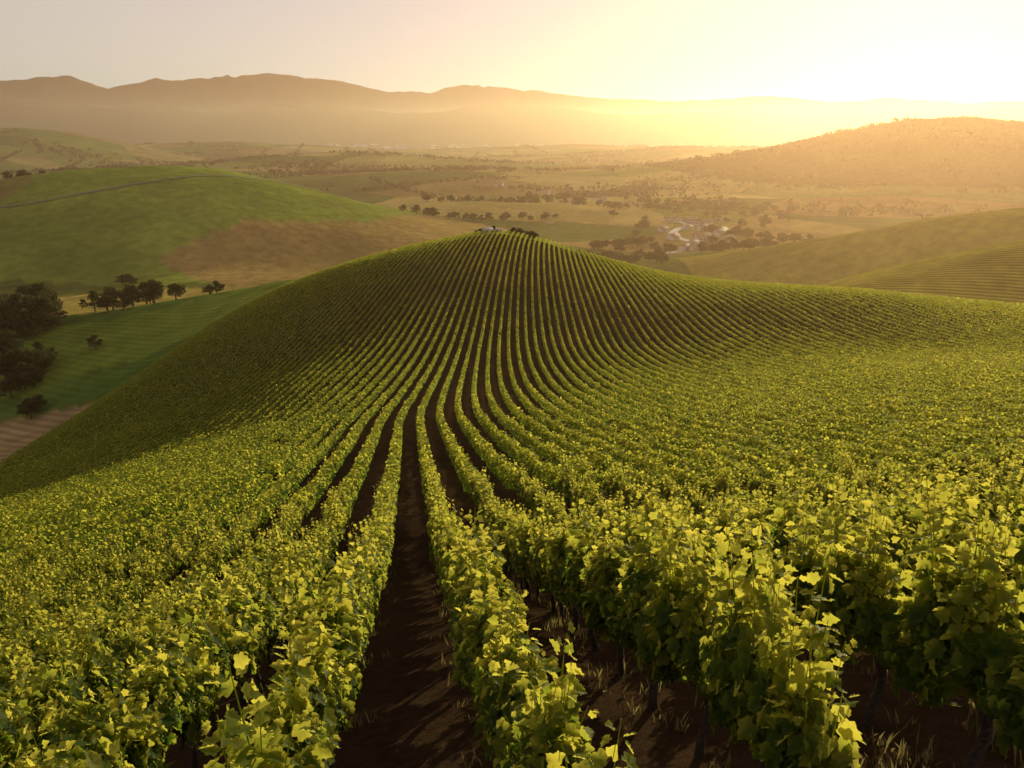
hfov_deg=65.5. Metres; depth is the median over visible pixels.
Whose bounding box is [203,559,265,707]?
grapevine
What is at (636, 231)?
tree
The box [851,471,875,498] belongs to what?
grapevine
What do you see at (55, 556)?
grapevine
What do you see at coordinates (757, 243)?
tree
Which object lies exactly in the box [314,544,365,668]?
grapevine
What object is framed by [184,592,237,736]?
grapevine
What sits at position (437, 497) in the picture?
grapevine
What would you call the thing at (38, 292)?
tree
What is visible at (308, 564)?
grapevine
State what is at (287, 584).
grapevine
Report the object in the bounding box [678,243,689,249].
house
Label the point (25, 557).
grapevine
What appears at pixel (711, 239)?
tree
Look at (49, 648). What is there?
grapevine
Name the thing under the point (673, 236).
house
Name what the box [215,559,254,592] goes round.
grapevine
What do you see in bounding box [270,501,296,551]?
grapevine
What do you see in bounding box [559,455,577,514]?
grapevine
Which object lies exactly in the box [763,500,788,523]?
grapevine
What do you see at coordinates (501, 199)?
tree
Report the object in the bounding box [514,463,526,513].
grapevine
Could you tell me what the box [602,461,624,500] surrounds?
grapevine
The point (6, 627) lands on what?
grapevine
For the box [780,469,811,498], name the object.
grapevine
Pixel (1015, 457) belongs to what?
grapevine
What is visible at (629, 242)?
tree
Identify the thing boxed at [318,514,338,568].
grapevine
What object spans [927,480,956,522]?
grapevine
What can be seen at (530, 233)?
tree
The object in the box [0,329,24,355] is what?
tree
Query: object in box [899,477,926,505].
grapevine
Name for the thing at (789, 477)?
grapevine
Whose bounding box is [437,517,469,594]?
grapevine
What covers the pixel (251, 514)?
grapevine
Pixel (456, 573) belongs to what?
grapevine
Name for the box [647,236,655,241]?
tree
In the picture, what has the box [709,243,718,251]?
tree
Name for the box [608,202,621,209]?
tree
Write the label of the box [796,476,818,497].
grapevine
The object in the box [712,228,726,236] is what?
house
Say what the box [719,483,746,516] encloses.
grapevine
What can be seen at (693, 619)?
grapevine
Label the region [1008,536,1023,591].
grapevine
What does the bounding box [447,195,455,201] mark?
tree
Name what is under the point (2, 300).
tree
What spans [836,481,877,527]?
grapevine
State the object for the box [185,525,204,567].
grapevine
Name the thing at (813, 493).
grapevine
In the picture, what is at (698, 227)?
house
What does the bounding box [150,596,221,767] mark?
grapevine
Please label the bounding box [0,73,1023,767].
ground
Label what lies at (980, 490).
grapevine
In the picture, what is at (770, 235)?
tree
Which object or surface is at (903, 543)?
grapevine
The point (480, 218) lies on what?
tree
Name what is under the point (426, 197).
tree
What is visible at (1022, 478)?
grapevine
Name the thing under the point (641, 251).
tree
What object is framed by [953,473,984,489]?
grapevine
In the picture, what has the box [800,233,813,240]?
tree
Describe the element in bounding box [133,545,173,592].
grapevine
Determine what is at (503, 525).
grapevine
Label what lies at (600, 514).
grapevine
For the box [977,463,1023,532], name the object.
grapevine
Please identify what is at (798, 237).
tree
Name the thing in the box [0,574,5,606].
grapevine
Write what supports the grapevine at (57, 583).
on the ground at (242, 239)
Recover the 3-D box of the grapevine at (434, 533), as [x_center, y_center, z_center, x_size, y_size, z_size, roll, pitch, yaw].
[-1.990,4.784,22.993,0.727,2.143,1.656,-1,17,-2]
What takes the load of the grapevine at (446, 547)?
on the ground at (242, 239)
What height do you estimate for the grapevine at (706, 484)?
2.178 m
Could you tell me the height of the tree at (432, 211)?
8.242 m
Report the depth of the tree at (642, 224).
689.69 m
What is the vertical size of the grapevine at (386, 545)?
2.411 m
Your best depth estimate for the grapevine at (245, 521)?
29.88 m
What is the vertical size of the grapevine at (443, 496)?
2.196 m
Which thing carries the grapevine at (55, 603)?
on the ground at (242, 239)
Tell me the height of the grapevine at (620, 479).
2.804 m
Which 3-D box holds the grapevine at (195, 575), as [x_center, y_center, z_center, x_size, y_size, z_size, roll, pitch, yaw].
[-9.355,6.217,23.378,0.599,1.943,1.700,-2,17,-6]
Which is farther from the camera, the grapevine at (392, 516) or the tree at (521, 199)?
the tree at (521, 199)
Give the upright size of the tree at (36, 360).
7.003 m
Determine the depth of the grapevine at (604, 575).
10.12 m
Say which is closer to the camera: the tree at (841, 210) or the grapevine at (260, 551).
the grapevine at (260, 551)
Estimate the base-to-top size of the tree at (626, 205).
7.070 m
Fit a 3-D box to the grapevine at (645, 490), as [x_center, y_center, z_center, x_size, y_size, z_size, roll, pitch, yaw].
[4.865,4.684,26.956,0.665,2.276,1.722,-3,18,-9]
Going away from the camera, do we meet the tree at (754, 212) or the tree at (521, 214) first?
the tree at (521, 214)
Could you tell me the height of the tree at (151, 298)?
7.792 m
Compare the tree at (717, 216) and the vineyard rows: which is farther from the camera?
the tree at (717, 216)
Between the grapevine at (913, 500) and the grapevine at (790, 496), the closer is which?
the grapevine at (913, 500)
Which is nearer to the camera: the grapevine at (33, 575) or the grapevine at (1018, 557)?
the grapevine at (1018, 557)
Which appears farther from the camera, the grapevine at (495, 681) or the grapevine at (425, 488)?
the grapevine at (425, 488)
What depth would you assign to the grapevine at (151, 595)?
19.32 m
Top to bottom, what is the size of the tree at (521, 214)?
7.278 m
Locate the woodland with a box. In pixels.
[0,116,1023,218]
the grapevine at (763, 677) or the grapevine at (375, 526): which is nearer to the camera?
the grapevine at (763, 677)
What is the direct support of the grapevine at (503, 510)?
on the ground at (242, 239)
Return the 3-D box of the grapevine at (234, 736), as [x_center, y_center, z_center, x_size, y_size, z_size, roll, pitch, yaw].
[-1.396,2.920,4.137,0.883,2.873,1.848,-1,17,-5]
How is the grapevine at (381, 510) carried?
on the ground at (242, 239)
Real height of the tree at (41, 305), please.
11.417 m
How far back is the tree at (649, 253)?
527.14 m
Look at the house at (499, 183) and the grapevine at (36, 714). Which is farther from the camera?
the house at (499, 183)
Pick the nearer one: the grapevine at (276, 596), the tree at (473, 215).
the grapevine at (276, 596)
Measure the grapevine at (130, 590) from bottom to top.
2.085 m
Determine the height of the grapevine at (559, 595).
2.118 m
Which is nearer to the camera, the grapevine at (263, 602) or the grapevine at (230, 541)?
the grapevine at (263, 602)
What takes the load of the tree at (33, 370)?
on the ground at (242, 239)
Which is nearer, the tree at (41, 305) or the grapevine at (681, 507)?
the grapevine at (681, 507)
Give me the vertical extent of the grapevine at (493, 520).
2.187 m
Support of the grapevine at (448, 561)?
on the ground at (242, 239)
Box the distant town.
[329,143,784,149]
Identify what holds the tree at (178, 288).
on the ground at (242, 239)
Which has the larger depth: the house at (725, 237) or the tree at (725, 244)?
the house at (725, 237)
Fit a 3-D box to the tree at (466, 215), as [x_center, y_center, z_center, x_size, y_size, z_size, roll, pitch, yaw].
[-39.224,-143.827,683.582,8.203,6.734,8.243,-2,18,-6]
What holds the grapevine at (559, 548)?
on the ground at (242, 239)
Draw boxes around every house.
[495,182,503,185]
[541,189,549,193]
[596,196,607,201]
[657,225,668,231]
[664,215,677,222]
[666,232,680,240]
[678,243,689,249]
[683,224,692,229]
[685,217,701,224]
[686,239,699,243]
[688,243,698,250]
[693,232,710,241]
[696,223,708,230]
[700,219,712,224]
[710,218,719,221]
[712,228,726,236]
[720,235,736,242]
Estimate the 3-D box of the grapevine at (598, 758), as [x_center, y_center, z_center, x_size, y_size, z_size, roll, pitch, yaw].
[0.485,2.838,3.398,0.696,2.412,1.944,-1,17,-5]
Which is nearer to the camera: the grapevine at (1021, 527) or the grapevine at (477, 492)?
the grapevine at (1021, 527)
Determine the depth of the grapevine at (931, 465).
31.98 m
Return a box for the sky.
[0,0,1023,103]
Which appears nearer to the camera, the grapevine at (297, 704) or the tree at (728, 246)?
the grapevine at (297, 704)
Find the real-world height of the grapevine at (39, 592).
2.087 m
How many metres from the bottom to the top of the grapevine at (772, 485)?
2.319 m
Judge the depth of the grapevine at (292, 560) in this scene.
17.91 m
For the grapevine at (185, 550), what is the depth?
27.96 m
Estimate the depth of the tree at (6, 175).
625.16 m
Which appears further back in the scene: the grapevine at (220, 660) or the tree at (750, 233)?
the tree at (750, 233)
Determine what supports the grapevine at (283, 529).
on the ground at (242, 239)
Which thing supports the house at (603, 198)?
on the ground at (242, 239)
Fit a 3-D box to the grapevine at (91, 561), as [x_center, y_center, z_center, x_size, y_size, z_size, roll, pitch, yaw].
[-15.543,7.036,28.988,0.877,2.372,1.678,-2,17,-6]
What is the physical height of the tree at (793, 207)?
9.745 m
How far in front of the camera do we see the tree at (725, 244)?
559.03 m
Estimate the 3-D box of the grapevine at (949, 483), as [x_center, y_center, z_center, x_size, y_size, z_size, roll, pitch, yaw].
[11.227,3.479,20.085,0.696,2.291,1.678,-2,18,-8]
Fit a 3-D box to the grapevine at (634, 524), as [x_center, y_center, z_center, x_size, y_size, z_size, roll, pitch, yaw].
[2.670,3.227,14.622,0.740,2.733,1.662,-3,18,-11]
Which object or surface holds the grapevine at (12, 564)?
on the ground at (242, 239)
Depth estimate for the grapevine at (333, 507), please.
27.12 m
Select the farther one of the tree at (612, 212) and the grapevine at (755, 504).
the tree at (612, 212)
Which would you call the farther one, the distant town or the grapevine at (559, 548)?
the distant town
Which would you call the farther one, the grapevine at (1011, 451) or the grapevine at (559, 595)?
the grapevine at (1011, 451)
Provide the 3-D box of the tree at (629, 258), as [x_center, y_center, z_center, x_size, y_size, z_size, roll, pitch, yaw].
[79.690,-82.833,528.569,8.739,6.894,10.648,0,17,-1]
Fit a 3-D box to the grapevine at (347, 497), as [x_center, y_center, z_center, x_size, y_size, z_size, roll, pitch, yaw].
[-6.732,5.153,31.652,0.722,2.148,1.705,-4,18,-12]
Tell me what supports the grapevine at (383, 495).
on the ground at (242, 239)
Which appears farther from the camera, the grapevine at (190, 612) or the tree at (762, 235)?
the tree at (762, 235)
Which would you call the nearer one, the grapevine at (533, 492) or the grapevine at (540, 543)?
the grapevine at (540, 543)
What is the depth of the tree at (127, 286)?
258.53 m
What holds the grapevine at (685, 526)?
on the ground at (242, 239)
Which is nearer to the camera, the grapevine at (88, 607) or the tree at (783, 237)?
the grapevine at (88, 607)
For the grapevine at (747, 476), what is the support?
on the ground at (242, 239)
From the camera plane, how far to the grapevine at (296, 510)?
29.93 m
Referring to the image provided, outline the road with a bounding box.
[666,221,689,253]
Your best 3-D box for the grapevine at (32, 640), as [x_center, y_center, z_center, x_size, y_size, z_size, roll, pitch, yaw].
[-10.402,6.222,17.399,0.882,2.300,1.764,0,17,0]
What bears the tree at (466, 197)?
on the ground at (242, 239)
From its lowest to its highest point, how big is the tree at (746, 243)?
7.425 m
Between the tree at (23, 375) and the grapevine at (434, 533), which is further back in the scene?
the tree at (23, 375)
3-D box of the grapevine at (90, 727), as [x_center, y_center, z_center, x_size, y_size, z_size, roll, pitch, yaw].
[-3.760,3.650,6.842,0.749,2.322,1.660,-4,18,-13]
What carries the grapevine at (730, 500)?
on the ground at (242, 239)
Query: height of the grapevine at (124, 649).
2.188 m
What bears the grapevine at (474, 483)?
on the ground at (242, 239)
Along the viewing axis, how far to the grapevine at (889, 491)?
25.75 m
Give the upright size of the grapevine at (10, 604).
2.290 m
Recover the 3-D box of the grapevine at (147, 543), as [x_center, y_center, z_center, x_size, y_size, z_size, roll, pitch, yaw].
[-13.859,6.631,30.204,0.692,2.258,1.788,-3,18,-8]
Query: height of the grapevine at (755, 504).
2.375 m
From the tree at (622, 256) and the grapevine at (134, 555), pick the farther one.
the tree at (622, 256)
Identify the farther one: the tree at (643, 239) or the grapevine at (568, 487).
the tree at (643, 239)
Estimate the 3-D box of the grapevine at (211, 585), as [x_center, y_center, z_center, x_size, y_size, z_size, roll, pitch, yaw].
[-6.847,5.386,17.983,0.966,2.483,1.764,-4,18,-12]
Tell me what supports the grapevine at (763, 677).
on the ground at (242, 239)
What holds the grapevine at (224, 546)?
on the ground at (242, 239)
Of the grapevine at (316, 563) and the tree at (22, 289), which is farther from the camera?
the tree at (22, 289)
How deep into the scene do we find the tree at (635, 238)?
622.09 m
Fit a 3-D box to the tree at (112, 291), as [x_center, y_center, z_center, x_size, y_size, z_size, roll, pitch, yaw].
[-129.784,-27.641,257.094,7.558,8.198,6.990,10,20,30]
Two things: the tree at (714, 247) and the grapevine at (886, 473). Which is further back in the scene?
the tree at (714, 247)
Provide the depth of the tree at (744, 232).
666.40 m
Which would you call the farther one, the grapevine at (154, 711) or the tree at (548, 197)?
the tree at (548, 197)
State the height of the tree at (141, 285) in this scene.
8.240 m
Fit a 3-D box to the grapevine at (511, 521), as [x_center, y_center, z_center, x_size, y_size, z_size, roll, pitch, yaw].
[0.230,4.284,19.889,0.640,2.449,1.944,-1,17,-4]
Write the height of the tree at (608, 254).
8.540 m
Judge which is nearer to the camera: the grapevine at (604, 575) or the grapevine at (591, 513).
the grapevine at (604, 575)
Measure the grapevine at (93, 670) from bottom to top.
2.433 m
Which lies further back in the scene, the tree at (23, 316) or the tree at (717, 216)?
the tree at (717, 216)
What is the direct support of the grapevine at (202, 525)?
on the ground at (242, 239)
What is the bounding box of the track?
[0,175,459,224]
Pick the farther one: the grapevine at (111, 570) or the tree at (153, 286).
the tree at (153, 286)
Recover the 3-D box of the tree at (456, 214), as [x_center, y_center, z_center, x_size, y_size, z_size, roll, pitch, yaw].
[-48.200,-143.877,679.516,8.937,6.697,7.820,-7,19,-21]
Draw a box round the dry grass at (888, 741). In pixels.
[347,566,1023,767]
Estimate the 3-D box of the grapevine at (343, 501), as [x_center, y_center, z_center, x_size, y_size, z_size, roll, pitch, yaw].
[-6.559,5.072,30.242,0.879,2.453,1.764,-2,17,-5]
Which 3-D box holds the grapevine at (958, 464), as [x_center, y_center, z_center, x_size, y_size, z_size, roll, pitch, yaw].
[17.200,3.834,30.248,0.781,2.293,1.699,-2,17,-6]
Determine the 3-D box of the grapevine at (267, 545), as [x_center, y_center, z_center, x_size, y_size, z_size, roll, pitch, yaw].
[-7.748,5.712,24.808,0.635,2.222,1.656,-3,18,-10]
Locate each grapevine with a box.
[0,549,21,589]
[0,563,31,605]
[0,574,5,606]
[0,582,49,644]
[0,587,30,618]
[0,607,14,622]
[0,620,24,644]
[0,630,32,671]
[0,654,82,767]
[0,658,39,729]
[0,685,133,767]
[0,708,16,761]
[2,612,73,686]
[7,539,37,577]
[8,750,78,767]
[23,562,48,587]
[27,607,60,652]
[29,575,49,612]
[33,542,66,584]
[34,611,104,677]
[35,613,122,714]
[36,559,67,613]
[37,585,73,625]
[48,537,78,572]
[54,553,85,596]
[56,607,84,635]
[64,545,100,589]
[65,584,89,617]
[67,596,104,625]
[71,569,110,601]
[84,576,126,613]
[85,738,132,767]
[90,540,116,574]
[90,603,132,655]
[97,546,125,598]
[101,548,132,587]
[102,529,124,556]
[102,628,149,708]
[113,572,141,615]
[113,644,197,767]
[119,588,170,698]
[119,606,138,636]
[122,578,168,617]
[125,546,146,580]
[129,557,159,613]
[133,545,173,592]
[135,527,157,567]
[148,581,182,600]
[149,525,168,555]
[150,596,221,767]
[153,539,181,587]
[153,586,199,652]
[169,574,194,599]
[171,526,190,577]
[173,582,215,622]
[183,564,208,595]
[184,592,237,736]
[185,514,211,551]
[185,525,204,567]
[187,561,221,606]
[189,534,223,579]
[197,523,231,583]
[198,614,315,767]
[201,503,218,547]
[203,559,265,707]
[214,527,239,573]
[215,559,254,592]
[216,571,243,593]
[217,630,340,767]
[224,511,246,560]
[231,551,261,588]
[232,512,250,554]
[239,529,270,581]
[239,578,276,683]
[242,498,260,547]
[244,559,288,667]
[256,529,274,582]
[266,523,284,568]
[268,518,290,568]
[269,526,309,630]
[269,555,366,767]
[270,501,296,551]
[270,596,345,748]
[272,566,298,652]
[280,496,302,546]
[288,496,305,540]
[289,540,315,620]
[298,525,321,596]
[306,517,333,580]
[308,531,327,602]
[311,579,362,727]
[313,523,330,578]
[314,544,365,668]
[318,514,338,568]
[320,486,345,558]
[323,488,346,545]
[326,565,372,646]
[333,481,350,541]
[334,542,374,631]
[337,489,350,521]
[345,521,379,640]
[359,528,386,590]
[361,514,392,576]
[364,515,391,564]
[364,532,384,608]
[368,513,392,556]
[369,530,389,607]
[370,503,394,539]
[372,484,394,549]
[376,476,397,504]
[377,486,395,519]
[377,496,396,522]
[379,481,396,503]
[423,470,440,500]
[424,474,441,514]
[425,482,447,514]
[426,497,448,548]
[427,485,447,515]
[429,513,437,565]
[433,498,463,587]
[434,513,451,550]
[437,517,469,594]
[439,519,476,605]
[441,523,492,613]
[445,502,498,665]
[445,527,528,690]
[455,577,545,767]
[469,471,484,514]
[471,466,493,523]
[471,630,573,767]
[473,472,489,528]
[477,479,494,538]
[479,498,497,544]
[486,493,499,556]
[489,500,503,565]
[493,497,515,574]
[495,511,516,581]
[499,621,602,767]
[507,503,538,597]
[508,503,530,590]
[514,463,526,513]
[515,504,546,605]
[516,477,530,518]
[520,470,541,519]
[526,478,546,522]
[529,516,561,612]
[534,489,551,525]
[539,483,561,528]
[539,513,570,621]
[544,514,602,634]
[546,490,569,528]
[546,719,638,767]
[552,507,574,532]
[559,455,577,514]
[562,477,577,519]
[562,486,633,651]
[570,473,584,515]
[574,492,599,527]
[576,467,602,518]
[579,519,642,673]
[586,493,606,521]
[592,516,602,543]
[594,500,630,542]
[595,500,613,521]
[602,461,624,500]
[605,487,627,521]
[609,459,633,509]
[616,498,639,561]
[617,492,708,708]
[619,482,644,516]
[619,504,635,522]
[629,481,685,549]
[630,476,650,513]
[643,485,663,503]
[649,505,791,759]
[652,497,699,560]
[654,473,680,501]
[656,495,676,519]
[668,484,682,503]
[668,488,694,518]
[674,497,689,519]
[679,479,702,516]
[684,521,735,613]
[687,506,714,534]
[689,490,711,518]
[699,470,715,503]
[699,507,865,767]
[703,489,722,516]
[704,485,744,555]
[705,502,718,524]
[710,458,746,501]
[715,508,795,626]
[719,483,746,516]
[724,499,736,518]
[727,480,749,502]
[729,484,776,559]
[734,457,751,494]
[742,496,768,511]
[743,484,765,507]
[747,469,771,497]
[762,477,792,498]
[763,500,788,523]
[764,484,781,507]
[766,457,853,554]
[767,497,805,537]
[768,500,865,670]
[775,488,809,510]
[778,467,804,486]
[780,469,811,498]
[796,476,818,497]
[800,475,818,501]
[802,485,836,513]
[804,503,813,524]
[804,510,853,551]
[812,478,995,730]
[814,472,829,499]
[819,473,845,507]
[834,450,872,480]
[836,470,865,493]
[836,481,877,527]
[838,476,871,509]
[848,489,878,513]
[848,494,932,596]
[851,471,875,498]
[854,467,882,489]
[854,485,891,512]
[868,486,890,507]
[872,461,897,480]
[874,468,908,500]
[876,454,912,491]
[879,476,932,544]
[880,477,926,520]
[890,484,915,505]
[891,472,1023,767]
[896,463,910,481]
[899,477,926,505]
[902,474,943,499]
[903,473,928,487]
[912,463,939,481]
[918,475,1023,623]
[925,456,956,489]
[926,456,954,473]
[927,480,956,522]
[931,463,1023,550]
[933,471,962,503]
[935,488,955,504]
[941,482,958,495]
[946,453,977,483]
[946,466,968,484]
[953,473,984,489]
[962,449,989,467]
[967,455,998,482]
[970,454,995,473]
[970,474,1022,519]
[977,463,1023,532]
[986,462,1014,493]
[987,438,1020,468]
[997,449,1023,479]
[1001,441,1023,460]
[1005,457,1023,490]
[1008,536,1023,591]
[1009,515,1023,538]
[1011,446,1023,468]
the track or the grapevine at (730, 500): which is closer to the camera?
the grapevine at (730, 500)
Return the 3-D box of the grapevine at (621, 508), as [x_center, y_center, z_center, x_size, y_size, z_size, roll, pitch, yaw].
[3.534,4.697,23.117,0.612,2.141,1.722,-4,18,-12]
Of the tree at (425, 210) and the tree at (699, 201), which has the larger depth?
the tree at (699, 201)
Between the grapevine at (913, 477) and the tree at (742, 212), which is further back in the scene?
the tree at (742, 212)
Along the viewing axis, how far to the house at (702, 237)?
650.34 m
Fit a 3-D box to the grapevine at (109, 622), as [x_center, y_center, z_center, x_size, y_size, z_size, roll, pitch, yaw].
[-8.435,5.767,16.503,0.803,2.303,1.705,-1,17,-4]
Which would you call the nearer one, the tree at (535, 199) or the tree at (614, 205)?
the tree at (614, 205)
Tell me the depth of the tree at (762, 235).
660.36 m
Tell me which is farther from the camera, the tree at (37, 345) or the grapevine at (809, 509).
the tree at (37, 345)
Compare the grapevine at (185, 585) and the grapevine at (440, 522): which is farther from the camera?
the grapevine at (185, 585)
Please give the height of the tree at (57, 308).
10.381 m
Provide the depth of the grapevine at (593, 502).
27.45 m
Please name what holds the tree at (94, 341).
on the ground at (242, 239)
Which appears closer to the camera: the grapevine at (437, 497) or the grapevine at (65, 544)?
the grapevine at (437, 497)
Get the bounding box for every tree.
[0,292,39,332]
[0,295,8,303]
[0,309,17,338]
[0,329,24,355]
[0,354,18,376]
[0,373,21,398]
[1,171,12,178]
[5,346,42,371]
[6,362,43,389]
[7,307,40,339]
[15,284,45,294]
[16,170,31,175]
[16,397,41,419]
[16,403,27,415]
[20,294,32,305]
[24,363,46,387]
[25,296,59,330]
[27,350,46,368]
[29,281,60,305]
[31,341,57,358]
[32,394,47,407]
[33,290,45,298]
[36,349,55,367]
[37,292,67,325]
[78,290,98,310]
[86,335,102,348]
[94,286,117,309]
[98,295,115,311]
[112,292,132,310]
[115,274,124,283]
[118,284,139,306]
[119,273,137,284]
[124,287,140,305]
[137,281,147,303]
[140,279,164,303]
[145,285,162,302]
[167,283,185,299]
[202,284,212,293]
[209,281,225,292]
[398,204,406,211]
[410,205,420,213]
[421,194,430,199]
[422,207,430,214]
[428,207,437,215]
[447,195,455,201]
[451,211,460,218]
[462,213,470,219]
[463,195,471,201]
[469,213,477,220]
[476,215,485,221]
[485,212,493,219]
[496,196,506,202]
[499,213,508,220]
[509,227,518,235]
[515,228,525,236]
[518,196,526,202]
[518,212,526,217]
[526,231,538,239]
[532,197,540,203]
[540,212,549,219]
[544,195,553,203]
[573,196,582,204]
[592,240,603,249]
[600,240,606,247]
[601,251,614,257]
[602,201,611,207]
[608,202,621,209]
[609,209,618,216]
[610,239,619,245]
[613,252,628,260]
[614,244,625,250]
[617,239,628,244]
[622,203,629,208]
[625,237,635,246]
[625,254,637,263]
[630,237,639,245]
[633,229,639,235]
[634,249,646,254]
[635,221,647,229]
[637,235,648,244]
[639,219,650,228]
[641,203,651,208]
[643,251,654,261]
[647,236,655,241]
[648,242,660,248]
[651,250,664,261]
[654,251,668,263]
[657,243,672,251]
[658,203,667,210]
[664,198,671,203]
[665,243,677,252]
[695,199,702,206]
[696,241,712,253]
[700,226,707,232]
[701,199,711,205]
[707,224,714,232]
[707,235,718,242]
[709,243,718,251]
[711,213,722,217]
[713,240,730,251]
[719,240,730,250]
[730,227,740,235]
[730,239,744,249]
[737,220,747,227]
[738,210,746,215]
[739,230,747,237]
[740,240,749,249]
[745,241,754,248]
[746,230,759,238]
[750,209,759,216]
[751,239,761,247]
[757,231,771,237]
[760,217,771,223]
[761,237,773,246]
[764,233,775,239]
[776,210,786,215]
[777,232,789,241]
[778,235,788,242]
[783,214,794,221]
[789,204,797,211]
[789,233,800,241]
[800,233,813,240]
[816,206,829,214]
[837,207,848,213]
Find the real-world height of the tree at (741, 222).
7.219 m
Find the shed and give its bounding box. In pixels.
[482,227,493,233]
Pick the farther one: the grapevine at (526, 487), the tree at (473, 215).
the tree at (473, 215)
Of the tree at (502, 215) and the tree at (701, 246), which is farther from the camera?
the tree at (502, 215)
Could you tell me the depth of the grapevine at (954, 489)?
22.87 m
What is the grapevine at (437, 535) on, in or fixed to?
on the ground at (242, 239)
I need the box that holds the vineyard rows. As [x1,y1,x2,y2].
[0,230,1023,569]
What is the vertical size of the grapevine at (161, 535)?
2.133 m
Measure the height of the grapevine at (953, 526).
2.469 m
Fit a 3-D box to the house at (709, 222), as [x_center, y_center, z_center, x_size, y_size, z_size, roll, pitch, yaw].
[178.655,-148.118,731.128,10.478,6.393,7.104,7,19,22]
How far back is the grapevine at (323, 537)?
23.79 m
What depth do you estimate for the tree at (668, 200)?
900.63 m
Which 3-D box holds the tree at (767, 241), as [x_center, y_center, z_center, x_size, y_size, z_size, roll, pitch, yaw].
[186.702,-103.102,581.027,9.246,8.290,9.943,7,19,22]
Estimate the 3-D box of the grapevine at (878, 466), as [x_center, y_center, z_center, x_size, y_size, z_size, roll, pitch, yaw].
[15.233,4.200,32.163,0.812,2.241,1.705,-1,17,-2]
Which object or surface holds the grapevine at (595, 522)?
on the ground at (242, 239)
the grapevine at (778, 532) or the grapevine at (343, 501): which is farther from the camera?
the grapevine at (343, 501)
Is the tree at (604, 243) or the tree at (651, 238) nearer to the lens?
the tree at (604, 243)
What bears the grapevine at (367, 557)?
on the ground at (242, 239)
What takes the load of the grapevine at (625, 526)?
on the ground at (242, 239)
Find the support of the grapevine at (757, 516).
on the ground at (242, 239)
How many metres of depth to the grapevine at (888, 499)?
23.08 m
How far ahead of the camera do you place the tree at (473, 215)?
684.43 m
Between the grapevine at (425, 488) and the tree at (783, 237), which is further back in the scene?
the tree at (783, 237)
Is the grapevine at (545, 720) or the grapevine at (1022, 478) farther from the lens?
the grapevine at (1022, 478)
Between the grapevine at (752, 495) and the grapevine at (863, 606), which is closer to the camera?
the grapevine at (863, 606)
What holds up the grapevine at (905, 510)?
on the ground at (242, 239)
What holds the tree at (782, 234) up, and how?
on the ground at (242, 239)
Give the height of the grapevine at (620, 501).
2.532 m
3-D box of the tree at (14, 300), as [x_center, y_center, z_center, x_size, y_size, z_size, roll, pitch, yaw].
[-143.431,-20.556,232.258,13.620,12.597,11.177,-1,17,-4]
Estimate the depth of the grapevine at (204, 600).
16.80 m
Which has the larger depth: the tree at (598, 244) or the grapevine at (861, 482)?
the tree at (598, 244)
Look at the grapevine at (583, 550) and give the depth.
11.56 m
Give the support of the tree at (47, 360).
on the ground at (242, 239)
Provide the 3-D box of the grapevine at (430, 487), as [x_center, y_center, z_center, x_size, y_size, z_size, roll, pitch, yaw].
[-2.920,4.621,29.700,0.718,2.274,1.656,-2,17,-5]
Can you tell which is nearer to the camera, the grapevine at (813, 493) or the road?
the grapevine at (813, 493)
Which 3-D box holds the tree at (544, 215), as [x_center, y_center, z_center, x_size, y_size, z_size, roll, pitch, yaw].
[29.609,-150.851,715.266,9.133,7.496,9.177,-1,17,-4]
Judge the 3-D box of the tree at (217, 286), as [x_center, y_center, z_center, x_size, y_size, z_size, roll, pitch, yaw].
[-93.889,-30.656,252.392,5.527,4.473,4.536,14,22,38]
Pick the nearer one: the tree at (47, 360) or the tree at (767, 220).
the tree at (47, 360)
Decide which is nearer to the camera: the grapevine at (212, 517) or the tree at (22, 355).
the grapevine at (212, 517)
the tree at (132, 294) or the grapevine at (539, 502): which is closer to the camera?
the grapevine at (539, 502)
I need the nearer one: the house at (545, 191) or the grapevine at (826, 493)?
the grapevine at (826, 493)
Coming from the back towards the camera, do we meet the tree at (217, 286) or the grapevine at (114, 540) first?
the tree at (217, 286)
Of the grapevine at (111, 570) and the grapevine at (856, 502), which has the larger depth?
the grapevine at (111, 570)
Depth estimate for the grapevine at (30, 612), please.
20.80 m
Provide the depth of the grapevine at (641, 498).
28.30 m
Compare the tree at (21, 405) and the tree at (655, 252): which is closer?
the tree at (21, 405)
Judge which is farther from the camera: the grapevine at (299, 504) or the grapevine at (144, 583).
the grapevine at (299, 504)
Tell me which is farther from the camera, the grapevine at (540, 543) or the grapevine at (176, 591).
the grapevine at (176, 591)
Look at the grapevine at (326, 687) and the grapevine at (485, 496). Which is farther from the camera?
the grapevine at (485, 496)
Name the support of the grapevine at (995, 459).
on the ground at (242, 239)
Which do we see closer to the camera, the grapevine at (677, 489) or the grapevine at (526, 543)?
the grapevine at (526, 543)
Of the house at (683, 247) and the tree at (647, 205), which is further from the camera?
the tree at (647, 205)
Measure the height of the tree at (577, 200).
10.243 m
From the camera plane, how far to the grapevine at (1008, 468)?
25.36 m
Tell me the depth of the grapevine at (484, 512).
26.68 m
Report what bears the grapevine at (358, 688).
on the ground at (242, 239)
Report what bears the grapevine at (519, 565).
on the ground at (242, 239)
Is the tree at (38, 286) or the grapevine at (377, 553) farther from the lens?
the tree at (38, 286)
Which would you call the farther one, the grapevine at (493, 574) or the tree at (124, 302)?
the tree at (124, 302)
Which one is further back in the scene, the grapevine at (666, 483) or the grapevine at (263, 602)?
the grapevine at (666, 483)
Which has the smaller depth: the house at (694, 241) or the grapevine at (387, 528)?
the grapevine at (387, 528)
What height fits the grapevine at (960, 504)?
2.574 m
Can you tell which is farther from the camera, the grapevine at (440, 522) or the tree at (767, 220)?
the tree at (767, 220)
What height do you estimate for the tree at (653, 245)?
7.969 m
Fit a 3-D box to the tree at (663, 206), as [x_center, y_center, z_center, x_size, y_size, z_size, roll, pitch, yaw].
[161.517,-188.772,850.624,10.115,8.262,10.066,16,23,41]

